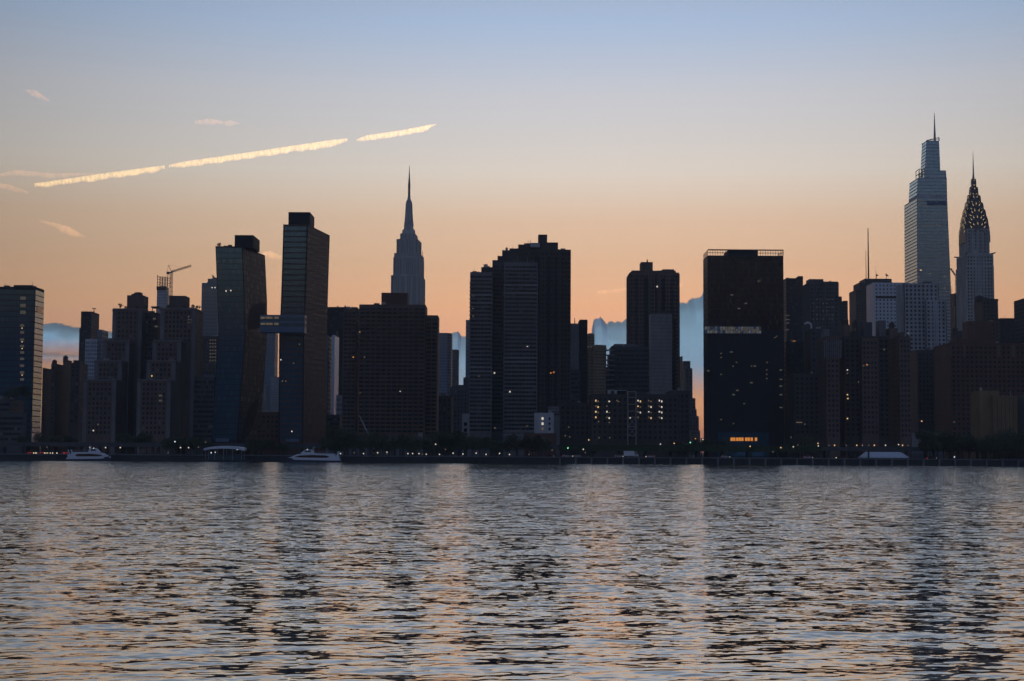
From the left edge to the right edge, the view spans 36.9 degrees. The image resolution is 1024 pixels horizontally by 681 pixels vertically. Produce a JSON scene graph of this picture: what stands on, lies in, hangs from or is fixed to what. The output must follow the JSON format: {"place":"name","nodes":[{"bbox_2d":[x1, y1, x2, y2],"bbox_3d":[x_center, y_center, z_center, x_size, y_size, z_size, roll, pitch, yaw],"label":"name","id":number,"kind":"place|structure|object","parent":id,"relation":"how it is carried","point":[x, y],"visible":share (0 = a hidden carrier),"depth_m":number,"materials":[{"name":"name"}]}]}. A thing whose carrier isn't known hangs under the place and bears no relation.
{"place":"outdoors","nodes":[
{"label":"outdoors","id":0,"kind":"place"},
{"bbox_2d":[0,282,43,452],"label":"hospital tower","id":1,"kind":"structure","parent":0,"point":[21,326],"depth_m":1003.09,"materials":[{"name":"metal"}]},
{"bbox_2d":[40,355,87,452],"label":"apartment block","id":2,"kind":"structure","parent":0,"point":[62,402],"depth_m":1150.81,"materials":[{"name":"brick"}]},
{"bbox_2d":[43,323,111,349],"bbox_3d":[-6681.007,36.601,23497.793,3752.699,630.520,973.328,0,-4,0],"label":"cloud","id":3,"kind":"structure","parent":0,"point":[59,336],"depth_m":23086.65,"materials":[{"name":"blue"}]},
{"bbox_2d":[79,308,98,363],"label":"slender tower","id":4,"kind":"structure","parent":0,"point":[89,329],"depth_m":1505.01,"materials":[{"name":"concrete"}]},
{"bbox_2d":[85,330,107,378],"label":"banded tower","id":5,"kind":"structure","parent":0,"point":[93,350],"depth_m":1403.09,"materials":[{"name":"concrete"}]},
{"bbox_2d":[82,292,148,453],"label":"stepped tower","id":6,"kind":"structure","parent":0,"point":[109,401],"depth_m":983.33,"materials":[{"name":"brick"}]},
{"bbox_2d":[157,275,169,312],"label":"unfinished tower","id":7,"kind":"structure","parent":0,"point":[162,296],"depth_m":1808.51,"materials":[{"name":"metal"}]},
{"bbox_2d":[136,296,203,453],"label":"stepped tower","id":8,"kind":"structure","parent":0,"point":[172,363],"depth_m":988.22,"materials":[{"name":"brick"}]},
{"bbox_2d":[167,265,190,295],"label":"tower crane","id":9,"kind":"object","parent":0,"point":[172,271],"visible":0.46,"depth_m":1789.70,"materials":[{"name":"metal"}]},
{"bbox_2d":[201,275,217,335],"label":"glass tower","id":10,"kind":"structure","parent":0,"point":[209,306],"depth_m":1606.46,"materials":[{"name":"glass"}]},
{"bbox_2d":[211,235,266,453],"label":"bent tower","id":11,"kind":"structure","parent":0,"point":[242,339],"depth_m":1005.58,"materials":[{"name":"metal"}]},
{"bbox_2d":[261,333,278,411],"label":"tower","id":12,"kind":"structure","parent":0,"point":[270,401],"depth_m":2301.65,"materials":[{"name":"concrete"}]},
{"bbox_2d":[278,212,329,454],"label":"bridged tower","id":13,"kind":"structure","parent":0,"point":[303,357],"depth_m":1007.20,"materials":[{"name":"black metal"}]},
{"bbox_2d":[260,315,306,333],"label":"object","id":14,"kind":"structure","parent":13,"relation":"attached to","point":[287,324],"depth_m":993.35,"materials":[{"name":"teal glass"}]},
{"bbox_2d":[326,330,338,414],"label":"narrow slab","id":15,"kind":"structure","parent":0,"point":[332,381],"depth_m":1167.34,"materials":[{"name":"white paint"}]},
{"bbox_2d":[327,305,358,394],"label":"office block","id":16,"kind":"structure","parent":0,"point":[334,318],"depth_m":1304.12,"materials":[{"name":"metal"}]},
{"bbox_2d":[341,293,438,455],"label":"brick slab","id":17,"kind":"structure","parent":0,"point":[390,375],"depth_m":982.23,"materials":[{"name":"brick"}]},
{"bbox_2d":[391,165,424,304],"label":"stone skyscraper","id":18,"kind":"structure","parent":0,"point":[407,276],"depth_m":2379.09,"materials":[{"name":"stone"}]},
{"bbox_2d":[439,333,452,395],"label":"curved tower","id":19,"kind":"structure","parent":0,"point":[445,362],"depth_m":2004.06,"materials":[{"name":"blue glass"}]},
{"bbox_2d":[452,349,458,385],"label":"tower","id":20,"kind":"structure","parent":0,"point":[455,367],"depth_m":2103.06,"materials":[{"name":"concrete"}]},
{"bbox_2d":[452,331,465,384],"bbox_3d":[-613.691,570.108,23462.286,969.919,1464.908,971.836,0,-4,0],"label":"cloud","id":21,"kind":"structure","parent":0,"point":[458,341],"depth_m":23205.33,"materials":[{"name":"blue"}]},
{"bbox_2d":[462,414,468,455],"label":"stair block","id":22,"kind":"structure","parent":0,"point":[465,422],"depth_m":903.66,"materials":[{"name":"concrete"}]},
{"bbox_2d":[465,320,469,376],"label":"tower","id":23,"kind":"structure","parent":0,"point":[467,348],"depth_m":1503.32,"materials":[{"name":"concrete"}]},
{"bbox_2d":[0,453,945,458],"bbox_3d":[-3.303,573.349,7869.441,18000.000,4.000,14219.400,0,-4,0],"label":"ground","id":24,"kind":"structure","parent":0,"point":[522,456],"depth_m":978.77,"materials":[{"name":"soil"}]},
{"bbox_2d":[0,394,25,453],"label":"hospital annex","id":25,"kind":"object","parent":24,"relation":"on","point":[12,420],"visible":0.89,"depth_m":942.76,"materials":[{"name":"concrete"}]},
{"bbox_2d":[33,432,47,453],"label":"tree","id":26,"kind":"object","parent":24,"relation":"on","point":[39,436],"visible":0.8,"depth_m":860.73,"materials":[{"name":"green plant"}]},
{"bbox_2d":[116,433,134,447],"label":"tree","id":27,"kind":"object","parent":24,"relation":"on","point":[127,438],"visible":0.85,"depth_m":862.61,"materials":[{"name":"green plant"}]},
{"bbox_2d":[129,433,144,453],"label":"tree","id":28,"kind":"object","parent":24,"relation":"on","point":[136,440],"visible":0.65,"depth_m":858.05,"materials":[{"name":"green plant"}]},
{"bbox_2d":[140,430,155,453],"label":"tree","id":29,"kind":"object","parent":24,"relation":"on","point":[146,440],"visible":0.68,"depth_m":860.90,"materials":[{"name":"green plant"}]},
{"bbox_2d":[161,437,172,452],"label":"tree","id":30,"kind":"object","parent":24,"relation":"on","point":[166,444],"visible":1,"depth_m":820.21,"materials":[{"name":"green plant"}]},
{"bbox_2d":[189,436,203,454],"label":"tree","id":31,"kind":"object","parent":24,"relation":"on","point":[196,441],"visible":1,"depth_m":816.17,"materials":[{"name":"green plant"}]},
{"bbox_2d":[193,375,215,453],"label":"lowrise","id":32,"kind":"structure","parent":24,"relation":"on","point":[204,390],"depth_m":999.30,"materials":[{"name":"concrete"}]},
{"bbox_2d":[202,335,217,375],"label":"dark midrise","id":33,"kind":"structure","parent":24,"relation":"on","point":[209,351],"depth_m":1302.36,"materials":[{"name":"brick"}]},
{"bbox_2d":[244,439,256,454],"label":"tree","id":34,"kind":"object","parent":24,"relation":"on","point":[249,446],"visible":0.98,"depth_m":815.92,"materials":[{"name":"green plant"}]},
{"bbox_2d":[256,409,278,454],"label":"podium","id":35,"kind":"object","parent":24,"relation":"on","point":[267,424],"visible":0.65,"depth_m":1008.39,"materials":[{"name":"grey brick"}]},
{"bbox_2d":[320,424,342,453],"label":"tree","id":36,"kind":"object","parent":24,"relation":"on","point":[331,431],"visible":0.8,"depth_m":868.68,"materials":[{"name":"green plant"}]},
{"bbox_2d":[326,395,341,432],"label":"lowrise","id":37,"kind":"structure","parent":24,"relation":"on","point":[332,419],"depth_m":1078.96,"materials":[{"name":"concrete"}]},
{"bbox_2d":[324,429,426,455],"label":"podium","id":38,"kind":"object","parent":24,"relation":"on","point":[398,452],"visible":0.32,"depth_m":937.52,"materials":[{"name":"concrete"}]},
{"bbox_2d":[438,393,452,454],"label":"midrise","id":39,"kind":"structure","parent":24,"relation":"on","point":[445,423],"depth_m":1099.18,"materials":[{"name":"brick"}]},
{"bbox_2d":[450,375,468,454],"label":"midrise","id":40,"kind":"structure","parent":24,"relation":"on","point":[459,394],"depth_m":1199.49,"materials":[{"name":"concrete"}]},
{"bbox_2d":[3,446,1011,458],"bbox_3d":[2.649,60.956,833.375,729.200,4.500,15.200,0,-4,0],"label":"viaduct","id":41,"kind":"object","parent":24,"relation":"on","point":[671,453],"visible":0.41,"depth_m":826.03,"materials":[{"name":"concrete"}]},
{"bbox_2d":[0,454,1023,465],"bbox_3d":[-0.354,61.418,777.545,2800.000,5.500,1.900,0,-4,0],"label":"seawall","id":42,"kind":"object","parent":24,"relation":"on","point":[596,460],"visible":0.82,"depth_m":777.62,"materials":[{"name":"concrete"}]},
{"bbox_2d":[524,433,555,456],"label":"lowrise","id":43,"kind":"structure","parent":24,"relation":"on","point":[551,436],"depth_m":866.24,"materials":[{"name":"grey brick"}]},
{"bbox_2d":[534,407,559,456],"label":"white lowrise","id":44,"kind":"structure","parent":24,"relation":"on","point":[549,422],"depth_m":889.02,"materials":[{"name":"concrete"}]},
{"bbox_2d":[559,401,588,456],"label":"midrise","id":45,"kind":"structure","parent":24,"relation":"on","point":[574,423],"depth_m":958.68,"materials":[{"name":"brick"}]},
{"bbox_2d":[666,388,689,455],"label":"midrise","id":46,"kind":"structure","parent":24,"relation":"on","point":[683,416],"depth_m":929.08,"materials":[{"name":"brick"}]},
{"bbox_2d":[784,340,818,457],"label":"dark midrise","id":47,"kind":"structure","parent":24,"relation":"on","point":[801,402],"depth_m":985.75,"materials":[{"name":"brick"}]},
{"bbox_2d":[799,433,813,455],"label":"tree","id":48,"kind":"object","parent":24,"relation":"on","point":[807,440],"visible":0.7,"depth_m":849.52,"materials":[{"name":"green plant"}]},
{"bbox_2d":[911,348,934,431],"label":"midrise","id":49,"kind":"structure","parent":24,"relation":"on","point":[922,390],"depth_m":1061.16,"materials":[{"name":"brick"}]},
{"bbox_2d":[915,429,930,458],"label":"tree","id":50,"kind":"object","parent":24,"relation":"on","point":[926,436],"visible":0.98,"depth_m":818.15,"materials":[{"name":"green plant"}]},
{"bbox_2d":[916,430,942,456],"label":"tree","id":51,"kind":"object","parent":24,"relation":"on","point":[923,438],"visible":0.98,"depth_m":816.49,"materials":[{"name":"green plant"}]},
{"bbox_2d":[923,428,950,458],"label":"tree","id":52,"kind":"object","parent":24,"relation":"on","point":[937,443],"visible":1,"depth_m":813.82,"materials":[{"name":"green plant"}]},
{"bbox_2d":[941,436,957,458],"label":"tree","id":53,"kind":"object","parent":24,"relation":"on","point":[950,444],"visible":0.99,"depth_m":815.39,"materials":[{"name":"green plant"}]},
{"bbox_2d":[951,433,976,458],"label":"tree","id":54,"kind":"object","parent":24,"relation":"on","point":[962,441],"visible":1,"depth_m":813.20,"materials":[{"name":"green plant"}]},
{"bbox_2d":[968,437,987,458],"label":"tree","id":55,"kind":"object","parent":24,"relation":"on","point":[977,444],"visible":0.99,"depth_m":815.74,"materials":[{"name":"green plant"}]},
{"bbox_2d":[982,432,1001,458],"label":"tree","id":56,"kind":"object","parent":24,"relation":"on","point":[991,441],"visible":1,"depth_m":814.60,"materials":[{"name":"green plant"}]},
{"bbox_2d":[993,427,1018,458],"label":"tree","id":57,"kind":"object","parent":24,"relation":"on","point":[1005,435],"visible":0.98,"depth_m":815.99,"materials":[{"name":"green plant"}]},
{"bbox_2d":[998,317,1014,342],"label":"dark midrise","id":58,"kind":"structure","parent":24,"relation":"on","point":[1006,329],"depth_m":1304.30,"materials":[{"name":"metal"}]},
{"bbox_2d":[1000,434,1023,458],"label":"tree","id":59,"kind":"object","parent":24,"relation":"on","point":[1010,443],"visible":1,"depth_m":813.83,"materials":[{"name":"green plant"}]},
{"bbox_2d":[469,247,537,456],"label":"banded apartment tower","id":60,"kind":"structure","parent":0,"point":[503,342],"depth_m":930.34,"materials":[{"name":"concrete"}]},
{"bbox_2d":[0,460,1023,680],"bbox_3d":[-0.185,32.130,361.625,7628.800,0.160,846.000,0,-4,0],"label":"water","id":61,"kind":"structure","parent":0,"point":[216,571],"depth_m":76.51,"materials":[{"name":"grey liquid"}]},
{"bbox_2d":[66,446,111,460],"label":"ferry","id":62,"kind":"object","parent":61,"relation":"on","point":[94,454],"visible":0.97,"depth_m":765.39,"materials":[{"name":"paint"}]},
{"bbox_2d":[197,446,254,461],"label":"ferry landing","id":63,"kind":"object","parent":61,"relation":"in","point":[224,458],"visible":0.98,"depth_m":767.15,"materials":[{"name":"concrete"}]},
{"bbox_2d":[287,448,340,462],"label":"ferry","id":64,"kind":"object","parent":61,"relation":"on","point":[307,455],"visible":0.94,"depth_m":765.39,"materials":[{"name":"paint"}]},
{"bbox_2d":[0,442,1023,451],"bbox_3d":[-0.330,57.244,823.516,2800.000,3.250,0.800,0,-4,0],"label":"parapet wall","id":65,"kind":"structure","parent":0,"point":[724,448],"depth_m":823.23,"materials":[{"name":"concrete"}]},
{"bbox_2d":[518,234,570,414],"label":"dark apartment tower","id":66,"kind":"structure","parent":0,"point":[554,328],"depth_m":1014.76,"materials":[{"name":"brick"}]},
{"bbox_2d":[570,318,587,402],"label":"two tone tower","id":67,"kind":"structure","parent":0,"point":[579,355],"depth_m":1100.72,"materials":[{"name":"concrete"}]},
{"bbox_2d":[587,333,593,402],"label":"tan tower","id":68,"kind":"structure","parent":0,"point":[590,340],"depth_m":1498.17,"materials":[{"name":"brick"}]},
{"bbox_2d":[593,345,606,393],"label":"tan slab","id":69,"kind":"structure","parent":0,"point":[599,358],"depth_m":1482.01,"materials":[{"name":"brick"}]},
{"bbox_2d":[605,344,648,393],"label":"terraced block","id":70,"kind":"structure","parent":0,"point":[627,367],"depth_m":1121.32,"materials":[{"name":"concrete"}]},
{"bbox_2d":[627,391,635,456],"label":"scaffold tower","id":71,"kind":"structure","parent":0,"point":[630,419],"depth_m":877.22,"materials":[{"name":"metal"}]},
{"bbox_2d":[589,391,678,456],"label":"school building","id":72,"kind":"structure","parent":0,"point":[656,419],"depth_m":878.95,"materials":[{"name":"brick"}]},
{"bbox_2d":[592,294,703,385],"bbox_3d":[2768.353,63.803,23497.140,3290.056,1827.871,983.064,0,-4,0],"label":"cloud","id":73,"kind":"structure","parent":0,"point":[609,334],"depth_m":23156.27,"materials":[{"name":"blue"}]},
{"bbox_2d":[626,259,679,389],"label":"brown tower","id":74,"kind":"structure","parent":0,"point":[649,290],"depth_m":1175.07,"materials":[{"name":"brick"}]},
{"bbox_2d":[649,310,675,393],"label":"plain slab","id":75,"kind":"structure","parent":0,"point":[662,353],"depth_m":1052.63,"materials":[{"name":"concrete"}]},
{"bbox_2d":[680,356,699,454],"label":"setback tower","id":76,"kind":"structure","parent":0,"point":[686,380],"depth_m":1610.48,"materials":[{"name":"concrete"}]},
{"bbox_2d":[703,249,784,457],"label":"black slab tower","id":77,"kind":"structure","parent":0,"point":[743,326],"depth_m":1022.48,"materials":[{"name":"glass"}]},
{"bbox_2d":[784,276,802,341],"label":"sloped roof tower","id":78,"kind":"structure","parent":0,"point":[793,321],"depth_m":1506.50,"materials":[{"name":"concrete"}]},
{"bbox_2d":[804,322,822,373],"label":"fluted block","id":79,"kind":"structure","parent":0,"point":[812,334],"depth_m":1043.24,"materials":[{"name":"concrete"}]},
{"bbox_2d":[802,279,847,373],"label":"ribbed tower","id":80,"kind":"structure","parent":0,"point":[824,306],"depth_m":1406.67,"materials":[{"name":"concrete"}]},
{"bbox_2d":[816,318,911,458],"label":"three bay block","id":81,"kind":"structure","parent":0,"point":[864,381],"depth_m":966.99,"materials":[{"name":"brick"}]},
{"bbox_2d":[849,234,891,331],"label":"mast tower","id":82,"kind":"structure","parent":0,"point":[857,305],"depth_m":1712.11,"materials":[{"name":"brick"}]},
{"bbox_2d":[866,282,902,335],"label":"pale slab tower","id":83,"kind":"structure","parent":0,"point":[880,300],"depth_m":1506.89,"materials":[{"name":"white paint"}]},
{"bbox_2d":[896,282,946,350],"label":"piered tower","id":84,"kind":"structure","parent":0,"point":[921,315],"depth_m":1344.39,"materials":[{"name":"concrete"}]},
{"bbox_2d":[904,113,950,342],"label":"tapering tower","id":85,"kind":"structure","parent":0,"point":[926,242],"depth_m":1925.98,"materials":[{"name":"glass"}]},
{"bbox_2d":[911,432,944,458],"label":"boundary wall","id":86,"kind":"structure","parent":0,"point":[917,454],"depth_m":847.84,"materials":[{"name":"concrete"}]},
{"bbox_2d":[950,268,956,331],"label":"thin tower","id":87,"kind":"structure","parent":0,"point":[953,308],"depth_m":1764.67,"materials":[{"name":"metal"}]},
{"bbox_2d":[954,160,995,330],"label":"arched crown skyscraper","id":88,"kind":"structure","parent":0,"point":[975,270],"depth_m":1620.79,"materials":[{"name":"stone"}]},
{"bbox_2d":[933,324,1023,458],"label":"red brick block","id":89,"kind":"structure","parent":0,"point":[977,360],"depth_m":1001.67,"materials":[{"name":"brick"}]},
{"bbox_2d":[963,295,998,341],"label":"turreted block","id":90,"kind":"structure","parent":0,"point":[985,310],"depth_m":1154.66,"materials":[{"name":"brick"}]},
{"bbox_2d":[970,387,1017,458],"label":"brown block","id":91,"kind":"structure","parent":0,"point":[992,412],"depth_m":848.47,"materials":[{"name":"beige brick"}]},
{"bbox_2d":[1014,298,1023,342],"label":"edge slab","id":92,"kind":"structure","parent":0,"point":[1018,321],"depth_m":1211.79,"materials":[{"name":"concrete"}]},
{"bbox_3d":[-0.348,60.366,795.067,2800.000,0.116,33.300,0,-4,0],"label":"promenade","id":93,"kind":"structure","parent":0,"visible":0},
{"bbox_2d":[319,437,331,451],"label":"tree","id":94,"kind":"object","parent":93,"relation":"on","point":[324,441],"visible":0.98,"depth_m":789.58,"materials":[{"name":"green plant"}]},
{"bbox_2d":[339,433,355,455],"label":"tree","id":95,"kind":"object","parent":93,"relation":"on","point":[345,439],"visible":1,"depth_m":788.89,"materials":[{"name":"green plant"}]},
{"bbox_2d":[345,434,362,454],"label":"tree","id":96,"kind":"object","parent":93,"relation":"on","point":[357,441],"visible":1,"depth_m":790.95,"materials":[{"name":"green plant"}]},
{"bbox_2d":[361,428,376,455],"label":"tree","id":97,"kind":"object","parent":93,"relation":"on","point":[366,436],"visible":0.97,"depth_m":793.91,"materials":[{"name":"green plant"}]},
{"bbox_2d":[367,437,382,455],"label":"tree","id":98,"kind":"object","parent":93,"relation":"on","point":[374,443],"visible":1,"depth_m":791.16,"materials":[{"name":"green plant"}]},
{"bbox_2d":[381,438,398,455],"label":"tree","id":99,"kind":"object","parent":93,"relation":"on","point":[386,447],"visible":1,"depth_m":789.13,"materials":[{"name":"green plant"}]},
{"bbox_2d":[396,433,409,455],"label":"tree","id":100,"kind":"object","parent":93,"relation":"on","point":[405,440],"visible":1,"depth_m":791.22,"materials":[{"name":"green plant"}]},
{"bbox_2d":[409,435,427,455],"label":"tree","id":101,"kind":"object","parent":93,"relation":"on","point":[418,445],"visible":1,"depth_m":789.96,"materials":[{"name":"green plant"}]},
{"bbox_2d":[431,429,446,455],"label":"tree","id":102,"kind":"object","parent":93,"relation":"on","point":[438,436],"visible":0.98,"depth_m":789.94,"materials":[{"name":"green plant"}]},
{"bbox_2d":[440,437,454,455],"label":"tree","id":103,"kind":"object","parent":93,"relation":"on","point":[445,445],"visible":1,"depth_m":791.25,"materials":[{"name":"green plant"}]},
{"bbox_2d":[453,433,468,455],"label":"tree","id":104,"kind":"object","parent":93,"relation":"on","point":[456,441],"visible":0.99,"depth_m":791.50,"materials":[{"name":"green plant"}]},
{"bbox_2d":[459,433,474,455],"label":"tree","id":105,"kind":"object","parent":93,"relation":"on","point":[464,442],"visible":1,"depth_m":788.33,"materials":[{"name":"green plant"}]},
{"bbox_2d":[473,437,488,455],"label":"tree","id":106,"kind":"object","parent":93,"relation":"on","point":[480,444],"visible":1,"depth_m":789.92,"materials":[{"name":"green plant"}]},
{"bbox_2d":[0,452,1006,458],"bbox_3d":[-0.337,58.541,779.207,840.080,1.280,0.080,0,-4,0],"label":"railing","id":107,"kind":"object","parent":93,"relation":"on","point":[522,455],"visible":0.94,"depth_m":779.20,"materials":[{"name":"metal"}]},
{"bbox_2d":[504,432,517,454],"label":"tree","id":108,"kind":"object","parent":93,"relation":"on","point":[512,439],"visible":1,"depth_m":792.20,"materials":[{"name":"green plant"}]},
{"bbox_2d":[518,437,532,455],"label":"tree","id":109,"kind":"object","parent":93,"relation":"on","point":[524,442],"visible":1,"depth_m":791.01,"materials":[{"name":"green plant"}]},
{"bbox_2d":[532,434,545,455],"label":"tree","id":110,"kind":"object","parent":93,"relation":"on","point":[537,443],"visible":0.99,"depth_m":793.86,"materials":[{"name":"green plant"}]},
{"bbox_2d":[859,450,910,458],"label":"quay canopy","id":111,"kind":"object","parent":93,"relation":"on","point":[871,455],"visible":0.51,"depth_m":788.84,"materials":[{"name":"white paint"}]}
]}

